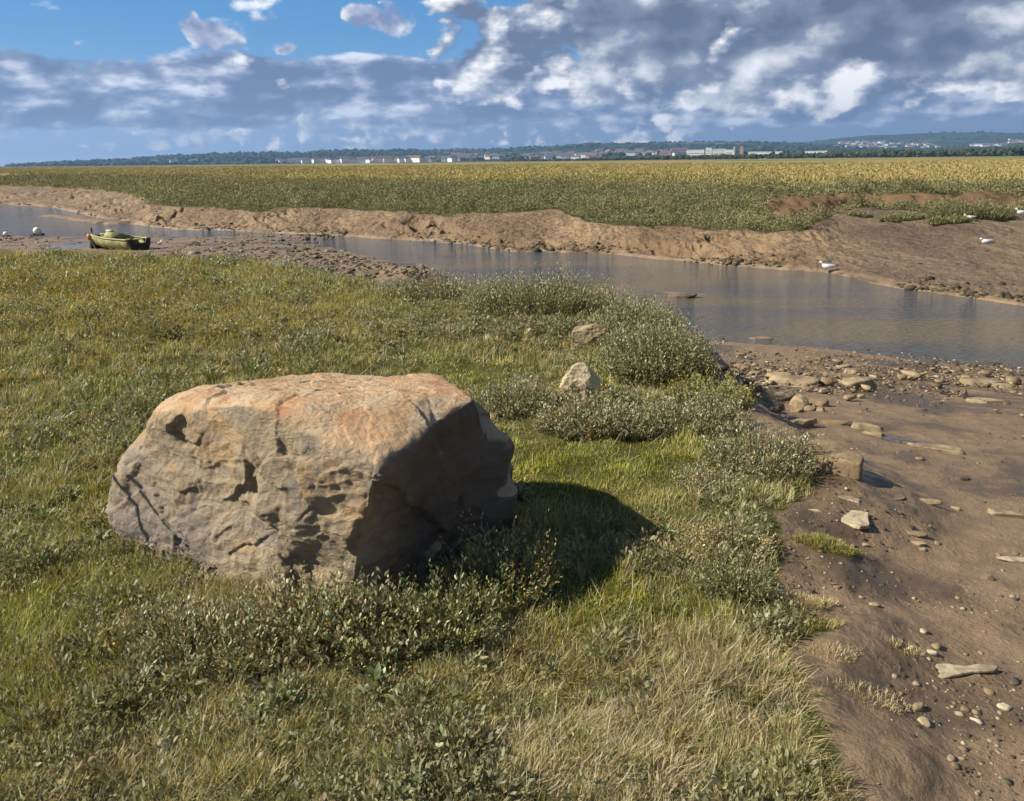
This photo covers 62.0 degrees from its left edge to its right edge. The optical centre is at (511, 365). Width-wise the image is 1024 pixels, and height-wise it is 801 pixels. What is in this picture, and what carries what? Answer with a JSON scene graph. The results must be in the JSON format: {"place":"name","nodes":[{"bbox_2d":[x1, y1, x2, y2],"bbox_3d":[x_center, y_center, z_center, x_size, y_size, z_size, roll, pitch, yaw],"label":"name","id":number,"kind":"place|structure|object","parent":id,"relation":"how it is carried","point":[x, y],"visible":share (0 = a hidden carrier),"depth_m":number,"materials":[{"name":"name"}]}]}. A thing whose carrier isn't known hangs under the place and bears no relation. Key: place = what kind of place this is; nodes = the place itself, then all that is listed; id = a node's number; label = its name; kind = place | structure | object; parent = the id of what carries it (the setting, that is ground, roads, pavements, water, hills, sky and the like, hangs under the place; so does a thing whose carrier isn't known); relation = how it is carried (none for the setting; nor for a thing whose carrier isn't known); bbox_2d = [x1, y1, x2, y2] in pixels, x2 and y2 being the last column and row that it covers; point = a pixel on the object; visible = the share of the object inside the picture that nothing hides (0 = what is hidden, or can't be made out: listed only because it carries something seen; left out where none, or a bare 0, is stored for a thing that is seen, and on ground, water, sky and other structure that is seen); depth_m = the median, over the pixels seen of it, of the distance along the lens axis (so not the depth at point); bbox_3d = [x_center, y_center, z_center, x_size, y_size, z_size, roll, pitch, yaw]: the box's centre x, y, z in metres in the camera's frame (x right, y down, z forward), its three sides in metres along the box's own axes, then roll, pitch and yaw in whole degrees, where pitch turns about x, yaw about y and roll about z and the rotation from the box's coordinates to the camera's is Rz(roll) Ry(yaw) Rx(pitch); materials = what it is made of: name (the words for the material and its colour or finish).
{"place":"outdoors","nodes":[
{"label":"outdoors","id":0,"kind":"place"},
{"bbox_2d":[0,156,1023,800],"bbox_3d":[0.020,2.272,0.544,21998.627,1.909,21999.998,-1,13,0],"label":"ground","id":1,"kind":"structure","parent":0,"point":[896,760],"depth_m":5.45,"materials":[{"name":"soil"}]},
{"bbox_2d":[9,452,34,462],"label":"sea aster","id":2,"kind":"object","parent":1,"relation":"on","point":[20,458],"visible":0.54,"depth_m":4.97,"materials":[{"name":"green plant"}]},
{"bbox_2d":[31,505,63,522],"bbox_3d":[-2.295,0.729,4.208,0.174,0.086,0.136,-4,14,-15],"label":"sea aster","id":3,"kind":"object","parent":1,"relation":"on","point":[45,511],"visible":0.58,"depth_m":4.20,"materials":[{"name":"green plant"}]},
{"bbox_2d":[56,485,80,498],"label":"sea aster","id":4,"kind":"object","parent":1,"relation":"on","point":[69,492],"visible":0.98,"depth_m":4.39,"materials":[{"name":"green plant"}]},
{"bbox_2d":[67,529,110,553],"bbox_3d":[-1.898,0.806,3.853,0.190,0.091,0.192,-1,13,0],"label":"sea aster","id":5,"kind":"object","parent":1,"relation":"on","point":[90,539],"visible":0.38,"depth_m":3.85,"materials":[{"name":"green plant"}]},
{"bbox_2d":[116,659,160,690],"bbox_3d":[-1.223,1.030,2.814,0.162,0.078,0.142,-1,13,0],"label":"sea aster","id":6,"kind":"object","parent":1,"relation":"on","point":[145,675],"visible":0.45,"depth_m":2.81,"materials":[{"name":"green plant"}]},
{"bbox_2d":[119,592,217,644],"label":"purslane shrub","id":7,"kind":"object","parent":1,"relation":"on","point":[157,608],"visible":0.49,"depth_m":3.11,"materials":[{"name":"green plant"}]},
{"bbox_2d":[0,233,430,282],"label":"shingle","id":8,"kind":"object","parent":1,"relation":"on","point":[349,271],"visible":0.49,"depth_m":25.94,"materials":[{"name":"gravel"}]},
{"bbox_2d":[131,586,312,683],"bbox_3d":[-1.000,0.917,2.987,0.626,0.281,0.482,-1,13,0],"label":"purslane shrub","id":9,"kind":"object","parent":1,"relation":"on","point":[232,641],"visible":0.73,"depth_m":2.94,"materials":[{"name":"green plant"}]},
{"bbox_2d":[239,362,258,376],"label":"sea aster","id":10,"kind":"object","parent":1,"relation":"on","point":[252,367],"visible":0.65,"depth_m":6.98,"materials":[{"name":"green plant"}]},
{"bbox_2d":[243,682,304,721],"bbox_3d":[-0.742,1.064,2.686,0.187,0.095,0.168,6,15,25],"label":"sea aster","id":11,"kind":"object","parent":1,"relation":"on","point":[272,690],"visible":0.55,"depth_m":2.70,"materials":[{"name":"green plant"}]},
{"bbox_2d":[220,558,373,664],"bbox_3d":[-0.760,0.866,3.109,0.520,0.321,0.503,4,14,17],"label":"purslane shrub","id":12,"kind":"object","parent":1,"relation":"on","point":[286,602],"visible":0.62,"depth_m":3.06,"materials":[{"name":"green plant"}]},
{"bbox_2d":[105,373,517,599],"bbox_3d":[-0.911,0.577,3.893,1.882,1.103,1.411,-1,13,0],"label":"boulder","id":13,"kind":"object","parent":1,"relation":"on","point":[335,471],"visible":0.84,"depth_m":3.47,"materials":[{"name":"stone"}]},
{"bbox_2d":[340,156,350,162],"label":"house","id":14,"kind":"structure","parent":1,"relation":"on","point":[344,159],"depth_m":2285.08,"materials":[{"name":"stone"}]},
{"bbox_2d":[275,566,434,676],"bbox_3d":[-0.553,0.902,3.022,0.572,0.333,0.509,-1,13,0],"label":"purslane shrub","id":15,"kind":"object","parent":1,"relation":"on","point":[353,648],"visible":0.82,"depth_m":2.96,"materials":[{"name":"green plant"}]},
{"bbox_2d":[0,246,721,746],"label":"yellow flower tips","id":16,"kind":"object","parent":1,"relation":"on","point":[60,326],"visible":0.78,"depth_m":9.27,"materials":[{"name":"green plant"}]},
{"bbox_2d":[350,662,399,702],"bbox_3d":[-0.435,1.029,2.728,0.168,0.103,0.162,-4,14,-13],"label":"sea aster","id":17,"kind":"object","parent":1,"relation":"on","point":[376,674],"visible":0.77,"depth_m":2.76,"materials":[{"name":"green plant"}]},
{"bbox_2d":[371,156,389,162],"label":"house","id":18,"kind":"structure","parent":1,"relation":"on","point":[376,159],"depth_m":2295.59,"materials":[{"name":"white tile"}]},
{"bbox_2d":[382,156,396,162],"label":"house","id":19,"kind":"structure","parent":1,"relation":"on","point":[387,159],"depth_m":2302.07,"materials":[{"name":"white tile"}]},
{"bbox_2d":[406,155,423,161],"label":"house","id":20,"kind":"structure","parent":1,"relation":"on","point":[416,158],"depth_m":2306.71,"materials":[{"name":"white tile"}]},
{"bbox_2d":[0,245,842,800],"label":"purslane cover","id":21,"kind":"object","parent":1,"relation":"on","point":[402,787],"visible":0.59,"depth_m":3.06,"materials":[{"name":"green plant"}]},
{"bbox_2d":[0,252,844,800],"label":"dead stalks","id":22,"kind":"object","parent":1,"relation":"on","point":[656,728],"visible":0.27,"depth_m":2.68,"materials":[{"name":"beige plant"}]},
{"bbox_2d":[0,247,869,800],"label":"marsh turf","id":23,"kind":"structure","parent":1,"relation":"on","point":[714,607],"depth_m":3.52,"materials":[{"name":"green plant"}]},
{"bbox_2d":[368,553,507,658],"bbox_3d":[-0.279,0.896,3.146,0.541,0.299,0.497,-1,13,0],"label":"purslane shrub","id":24,"kind":"object","parent":1,"relation":"on","point":[463,609],"visible":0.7,"depth_m":3.14,"materials":[{"name":"green plant"}]},
{"bbox_2d":[373,265,503,302],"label":"purslane shrub","id":25,"kind":"object","parent":1,"relation":"on","point":[429,288],"visible":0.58,"depth_m":10.35,"materials":[{"name":"green plant"}]},
{"bbox_2d":[451,650,494,679],"bbox_3d":[-0.131,1.022,2.916,0.169,0.084,0.140,-1,13,0],"label":"sea aster","id":26,"kind":"object","parent":1,"relation":"on","point":[476,656],"visible":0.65,"depth_m":2.93,"materials":[{"name":"green plant"}]},
{"bbox_2d":[438,509,569,614],"bbox_3d":[-0.035,0.768,3.424,0.528,0.377,0.507,-1,13,0],"label":"purslane shrub","id":27,"kind":"object","parent":1,"relation":"on","point":[522,576],"visible":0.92,"depth_m":3.40,"materials":[{"name":"green plant"}]},
{"bbox_2d":[0,171,1023,232],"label":"bank shrub cover","id":28,"kind":"object","parent":1,"relation":"on","point":[296,189],"visible":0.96,"depth_m":41.61,"materials":[{"name":"plant"}]},
{"bbox_2d":[0,159,1023,190],"bbox_3d":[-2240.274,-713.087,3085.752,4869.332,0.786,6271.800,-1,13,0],"label":"golden marsh grass","id":29,"kind":"structure","parent":1,"relation":"on","point":[883,170],"depth_m":121.64,"materials":[{"name":"plant"}]},
{"bbox_2d":[0,202,1023,302],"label":"bank foot clods","id":30,"kind":"object","parent":1,"relation":"on","point":[956,286],"visible":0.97,"depth_m":23.80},
{"bbox_2d":[467,368,561,419],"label":"purslane shrub","id":31,"kind":"object","parent":1,"relation":"on","point":[537,396],"visible":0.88,"depth_m":5.90,"materials":[{"name":"green plant"}]},
{"bbox_2d":[11,145,1023,166],"bbox_3d":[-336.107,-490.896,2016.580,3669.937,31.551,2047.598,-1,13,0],"label":"tree belt","id":32,"kind":"object","parent":1,"relation":"on","point":[1016,150],"visible":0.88,"depth_m":1474.81,"materials":[{"name":"plant"}]},
{"bbox_2d":[516,479,535,503],"bbox_3d":[0.027,0.637,4.321,0.190,0.114,0.218,5,15,21],"label":"sea aster","id":33,"kind":"object","parent":1,"relation":"on","point":[523,493],"visible":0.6,"depth_m":4.32,"materials":[{"name":"green plant"}]},
{"bbox_2d":[454,259,627,319],"bbox_3d":[0.355,-0.827,9.460,2.011,0.696,1.234,-1,13,0],"label":"purslane shrub","id":34,"kind":"object","parent":1,"relation":"on","point":[527,301],"visible":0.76,"depth_m":9.28,"materials":[{"name":"green plant"}]},
{"bbox_2d":[557,362,603,401],"bbox_3d":[0.498,0.124,6.157,0.416,0.313,0.299,-1,13,0],"label":"rock","id":35,"kind":"object","parent":1,"relation":"on","point":[578,373],"visible":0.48,"depth_m":6.06,"materials":[{"name":"white stone"}]},
{"bbox_2d":[541,370,623,401],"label":"purslane shrub","id":36,"kind":"object","parent":1,"relation":"on","point":[601,388],"visible":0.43,"depth_m":6.06,"materials":[{"name":"green plant"}]},
{"bbox_2d":[571,322,612,349],"bbox_3d":[0.816,-0.270,8.008,0.536,0.264,0.269,-1,13,0],"label":"rock","id":37,"kind":"object","parent":1,"relation":"on","point":[584,334],"visible":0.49,"depth_m":7.89,"materials":[{"name":"stone"}]},
{"bbox_2d":[525,384,673,441],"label":"purslane shrub","id":38,"kind":"object","parent":1,"relation":"on","point":[605,420],"visible":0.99,"depth_m":5.38,"materials":[{"name":"green plant"}]},
{"bbox_2d":[582,282,689,342],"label":"purslane shrub","id":39,"kind":"object","parent":1,"relation":"on","point":[607,318],"visible":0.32,"depth_m":7.92,"materials":[{"name":"green plant"}]},
{"bbox_2d":[591,304,723,388],"bbox_3d":[1.148,-0.163,6.799,1.050,0.651,1.082,-1,13,0],"label":"purslane shrub","id":40,"kind":"object","parent":1,"relation":"on","point":[657,358],"visible":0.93,"depth_m":6.63,"materials":[{"name":"green plant"}]},
{"bbox_2d":[649,522,679,537],"bbox_3d":[0.712,0.770,3.957,0.131,0.068,0.106,-14,19,-43],"label":"sea aster","id":41,"kind":"object","parent":1,"relation":"on","point":[663,528],"visible":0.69,"depth_m":3.96,"materials":[{"name":"green plant"}]},
{"bbox_2d":[633,387,754,439],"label":"purslane shrub","id":42,"kind":"object","parent":1,"relation":"on","point":[699,417],"visible":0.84,"depth_m":5.51,"materials":[{"name":"green plant"}]},
{"bbox_2d":[659,363,761,408],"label":"purslane shrub","id":43,"kind":"object","parent":1,"relation":"on","point":[745,398],"visible":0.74,"depth_m":5.97,"materials":[{"name":"green plant"}]},
{"bbox_2d":[670,456,756,496],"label":"purslane shrub","id":44,"kind":"object","parent":1,"relation":"on","point":[702,476],"visible":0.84,"depth_m":4.48,"materials":[{"name":"green plant"}]},
{"bbox_2d":[711,371,726,380],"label":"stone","id":45,"kind":"object","parent":1,"relation":"on","point":[721,374],"visible":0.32,"depth_m":6.90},
{"bbox_2d":[664,512,780,563],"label":"purslane shrub","id":46,"kind":"object","parent":1,"relation":"on","point":[766,544],"visible":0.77,"depth_m":3.78,"materials":[{"name":"green plant"}]},
{"bbox_2d":[679,533,779,607],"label":"purslane shrub","id":47,"kind":"object","parent":1,"relation":"on","point":[733,569],"visible":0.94,"depth_m":3.41,"materials":[{"name":"green plant"}]},
{"bbox_2d":[725,386,757,396],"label":"rock","id":48,"kind":"object","parent":1,"relation":"on","point":[754,391],"visible":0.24,"depth_m":6.27,"materials":[{"name":"stone"}]},
{"bbox_2d":[691,417,827,482],"bbox_3d":[1.398,0.445,4.810,0.764,0.351,0.649,-1,13,0],"label":"purslane shrub","id":49,"kind":"object","parent":1,"relation":"on","point":[775,444],"visible":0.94,"depth_m":4.75,"materials":[{"name":"green plant"}]},
{"bbox_2d":[763,403,784,412],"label":"rock","id":50,"kind":"object","parent":1,"relation":"on","point":[776,408],"visible":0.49,"depth_m":6.88,"materials":[{"name":"stone"}]},
{"bbox_2d":[757,389,795,401],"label":"rock","id":51,"kind":"object","parent":1,"relation":"on","point":[779,395],"visible":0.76,"depth_m":8.32,"materials":[{"name":"stone"}]},
{"bbox_2d":[764,372,792,379],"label":"rock","id":52,"kind":"object","parent":1,"relation":"on","point":[769,374],"visible":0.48,"depth_m":9.96,"materials":[{"name":"stone"}]},
{"bbox_2d":[769,375,820,386],"bbox_3d":[3.164,0.197,9.606,0.611,0.127,0.364,-2,20,-6],"label":"rock","id":53,"kind":"object","parent":1,"relation":"on","point":[785,380],"visible":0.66,"depth_m":9.54,"materials":[{"name":"stone"}]},
{"bbox_2d":[790,406,803,411],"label":"stone","id":54,"kind":"object","parent":1,"relation":"on","point":[797,409],"visible":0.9,"depth_m":7.68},
{"bbox_2d":[789,394,808,407],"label":"stone","id":55,"kind":"object","parent":1,"relation":"on","point":[800,400],"visible":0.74,"depth_m":7.97,"materials":[{"name":"stone"}]},
{"bbox_2d":[783,417,816,427],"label":"rock","id":56,"kind":"object","parent":1,"relation":"on","point":[801,422],"visible":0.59,"depth_m":6.91,"materials":[{"name":"stone"}]},
{"bbox_2d":[768,588,837,610],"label":"grass tuft","id":57,"kind":"object","parent":1,"relation":"on","point":[816,601],"visible":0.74,"depth_m":3.40,"materials":[{"name":"green plant"}]},
{"bbox_2d":[809,398,828,406],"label":"stone","id":58,"kind":"object","parent":1,"relation":"on","point":[821,402],"visible":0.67,"depth_m":8.11,"materials":[{"name":"stone"}]},
{"bbox_2d":[800,615,844,630],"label":"grass tuft","id":59,"kind":"object","parent":1,"relation":"on","point":[833,625],"visible":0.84,"depth_m":3.24,"materials":[{"name":"green plant"}]},
{"bbox_2d":[818,377,834,385],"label":"stone","id":60,"kind":"object","parent":1,"relation":"on","point":[827,381],"visible":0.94,"depth_m":9.61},
{"bbox_2d":[789,531,865,557],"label":"grass tuft","id":61,"kind":"object","parent":1,"relation":"on","point":[841,546],"visible":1,"depth_m":3.87,"materials":[{"name":"green plant"}]},
{"bbox_2d":[796,439,863,480],"bbox_3d":[1.819,0.533,4.896,0.393,0.135,0.334,7,16,29],"label":"rock","id":62,"kind":"object","parent":1,"relation":"on","point":[841,460],"visible":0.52,"depth_m":4.75,"materials":[{"name":"brown stone"}]},
{"bbox_2d":[798,640,864,664],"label":"grass tuft","id":63,"kind":"object","parent":1,"relation":"on","point":[827,647],"visible":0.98,"depth_m":3.04,"materials":[{"name":"beige plant"}]},
{"bbox_2d":[817,419,850,424],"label":"rock","id":64,"kind":"object","parent":1,"relation":"on","point":[831,421],"visible":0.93,"depth_m":7.14,"materials":[{"name":"brown stone"}]},
{"bbox_2d":[821,373,860,379],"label":"rock","id":65,"kind":"object","parent":1,"relation":"on","point":[845,375],"visible":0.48,"depth_m":10.27,"materials":[{"name":"brown stone"}]},
{"bbox_2d":[839,495,860,503],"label":"stone","id":66,"kind":"object","parent":1,"relation":"on","point":[853,499],"visible":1,"depth_m":4.43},
{"bbox_2d":[841,510,868,528],"bbox_3d":[1.702,0.767,4.240,0.138,0.019,0.203,4,14,20],"label":"stone","id":67,"kind":"object","parent":1,"relation":"on","point":[856,519],"visible":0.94,"depth_m":4.22,"materials":[{"name":"stone"}]},
{"bbox_2d":[844,368,867,375],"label":"rock","id":68,"kind":"object","parent":1,"relation":"on","point":[854,371],"visible":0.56,"depth_m":10.57,"materials":[{"name":"stone"}]},
{"bbox_2d":[839,376,876,389],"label":"rock","id":69,"kind":"object","parent":1,"relation":"on","point":[856,382],"visible":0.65,"depth_m":9.46,"materials":[{"name":"stone"}]},
{"bbox_2d":[847,210,874,217],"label":"purslane shrub","id":70,"kind":"object","parent":1,"relation":"on","point":[861,214],"visible":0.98,"depth_m":32.33,"materials":[{"name":"green plant"}]},
{"bbox_2d":[704,338,1023,800],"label":"mud grit","id":71,"kind":"object","parent":1,"relation":"on","point":[956,765],"visible":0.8,"depth_m":8.58,"materials":[{"name":"gravel"}]},
{"bbox_2d":[912,360,937,366],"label":"rock","id":72,"kind":"object","parent":71,"relation":"on","point":[930,362],"visible":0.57,"depth_m":11.76,"materials":[{"name":"stone"}]},
{"bbox_2d":[959,378,1003,387],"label":"rock","id":73,"kind":"object","parent":71,"relation":"on","point":[983,381],"visible":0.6,"depth_m":10.21,"materials":[{"name":"stone"}]},
{"bbox_2d":[823,675,910,714],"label":"grass tuft","id":74,"kind":"object","parent":1,"relation":"on","point":[893,706],"visible":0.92,"depth_m":2.83,"materials":[{"name":"beige plant"}]},
{"bbox_2d":[851,421,883,430],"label":"rock","id":75,"kind":"object","parent":1,"relation":"on","point":[861,425],"visible":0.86,"depth_m":6.97,"materials":[{"name":"stone"}]},
{"bbox_2d":[863,430,882,436],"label":"stone","id":76,"kind":"object","parent":1,"relation":"on","point":[876,433],"visible":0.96,"depth_m":6.78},
{"bbox_2d":[877,210,926,222],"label":"purslane shrub","id":77,"kind":"object","parent":1,"relation":"on","point":[898,217],"visible":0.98,"depth_m":30.80,"materials":[{"name":"green plant"}]},
{"bbox_2d":[882,635,926,658],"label":"grass tuft","id":78,"kind":"object","parent":1,"relation":"on","point":[903,648],"visible":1,"depth_m":3.14,"materials":[{"name":"beige plant"}]},
{"bbox_2d":[900,370,922,378],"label":"stone","id":79,"kind":"object","parent":1,"relation":"on","point":[913,374],"visible":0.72,"depth_m":10.43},
{"bbox_2d":[906,531,927,536],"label":"stone","id":80,"kind":"object","parent":1,"relation":"on","point":[917,533],"visible":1,"depth_m":4.23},
{"bbox_2d":[912,702,923,711],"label":"stone","id":81,"kind":"object","parent":1,"relation":"on","point":[918,706],"visible":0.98,"depth_m":2.85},
{"bbox_2d":[917,716,930,727],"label":"stone","id":82,"kind":"object","parent":1,"relation":"on","point":[923,720],"visible":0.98,"depth_m":2.76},
{"bbox_2d":[919,498,941,504],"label":"stone","id":83,"kind":"object","parent":1,"relation":"on","point":[932,501],"visible":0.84,"depth_m":4.71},
{"bbox_2d":[907,443,964,454],"bbox_3d":[3.145,0.622,6.316,0.400,0.036,0.177,4,14,14],"label":"rock","id":84,"kind":"object","parent":1,"relation":"on","point":[951,449],"visible":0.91,"depth_m":6.30,"materials":[{"name":"stone"}]},
{"bbox_2d":[927,212,972,226],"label":"purslane shrub","id":85,"kind":"object","parent":1,"relation":"on","point":[939,220],"visible":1,"depth_m":29.04,"materials":[{"name":"green plant"}]},
{"bbox_2d":[935,663,998,678],"bbox_3d":[1.639,1.105,3.074,0.257,0.014,0.090,-1,13,0],"label":"stone","id":86,"kind":"object","parent":1,"relation":"on","point":[947,671],"visible":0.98,"depth_m":3.08,"materials":[{"name":"stone"}]},
{"bbox_2d":[923,196,1020,220],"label":"purslane shrub","id":87,"kind":"object","parent":1,"relation":"on","point":[986,211],"visible":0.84,"depth_m":30.29,"materials":[{"name":"green plant"}]},
{"bbox_2d":[980,573,994,580],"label":"stone","id":88,"kind":"object","parent":1,"relation":"on","point":[987,577],"visible":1,"depth_m":3.77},
{"bbox_2d":[966,397,1010,403],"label":"rock","id":89,"kind":"object","parent":1,"relation":"on","point":[990,400],"visible":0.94,"depth_m":8.99,"materials":[{"name":"stone"}]},
{"bbox_2d":[984,687,995,695],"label":"stone","id":90,"kind":"object","parent":1,"relation":"on","point":[989,691],"visible":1,"depth_m":2.97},
{"bbox_2d":[991,383,1016,391],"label":"rock","id":91,"kind":"object","parent":1,"relation":"on","point":[1005,385],"visible":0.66,"depth_m":9.98,"materials":[{"name":"stone"}]},
{"bbox_2d":[996,702,1011,710],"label":"stone","id":92,"kind":"object","parent":1,"relation":"on","point":[1004,706],"visible":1,"depth_m":2.87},
{"bbox_2d":[986,507,1023,518],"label":"rock","id":93,"kind":"object","parent":1,"relation":"on","point":[1001,512],"visible":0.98,"depth_m":4.75,"materials":[{"name":"stone"}]},
{"bbox_2d":[996,556,1023,561],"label":"stone","id":94,"kind":"object","parent":1,"relation":"on","point":[1013,559],"visible":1,"depth_m":4.05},
{"bbox_2d":[1005,376,1021,383],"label":"stone","id":95,"kind":"object","parent":1,"relation":"on","point":[1013,379],"visible":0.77,"depth_m":10.44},
{"bbox_2d":[1009,677,1019,685],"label":"stone","id":96,"kind":"object","parent":1,"relation":"on","point":[1014,681],"visible":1,"depth_m":3.02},
{"bbox_2d":[0,204,1023,371],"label":"river","id":97,"kind":"structure","parent":0,"point":[740,304],"depth_m":18.33,"materials":[{"name":"liquid"}]},
{"bbox_2d":[30,226,44,234],"bbox_3d":[-20.487,-5.783,36.767,0.591,0.465,0.480,-1,13,0],"label":"mooring buoy","id":98,"kind":"object","parent":97,"relation":"on","point":[37,230],"visible":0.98,"depth_m":36.64,"materials":[{"name":"plastic"}]},
{"bbox_2d":[87,228,150,249],"bbox_3d":[-13.553,-4.295,29.195,2.360,0.800,1.030,6,15,27],"label":"boat","id":99,"kind":"object","parent":97,"relation":"on","point":[111,239],"visible":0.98,"depth_m":28.92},
{"bbox_2d":[676,293,697,298],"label":"rock","id":100,"kind":"object","parent":97,"relation":"on","point":[689,295],"visible":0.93,"depth_m":18.20,"materials":[{"name":"stone"}]},
{"bbox_2d":[0,0,1023,166],"label":"sky","id":101,"kind":"structure","parent":0,"point":[80,79],"materials":[{"name":"blue"}]},
{"bbox_2d":[1,132,1023,166],"bbox_3d":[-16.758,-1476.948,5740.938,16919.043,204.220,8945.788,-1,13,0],"label":"hills","id":102,"kind":"structure","parent":0,"point":[938,140],"depth_m":5722.59,"materials":[{"name":"plant"}]},
{"bbox_2d":[5,130,1022,165],"bbox_3d":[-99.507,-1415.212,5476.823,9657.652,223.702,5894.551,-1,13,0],"label":"hill woodland","id":103,"kind":"object","parent":102,"relation":"on","point":[262,156],"visible":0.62,"depth_m":4128.46,"materials":[{"name":"plant"}]},
{"bbox_2d":[686,149,703,156],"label":"long building","id":104,"kind":"structure","parent":0,"point":[694,152],"depth_m":2222.08,"materials":[{"name":"stone"}]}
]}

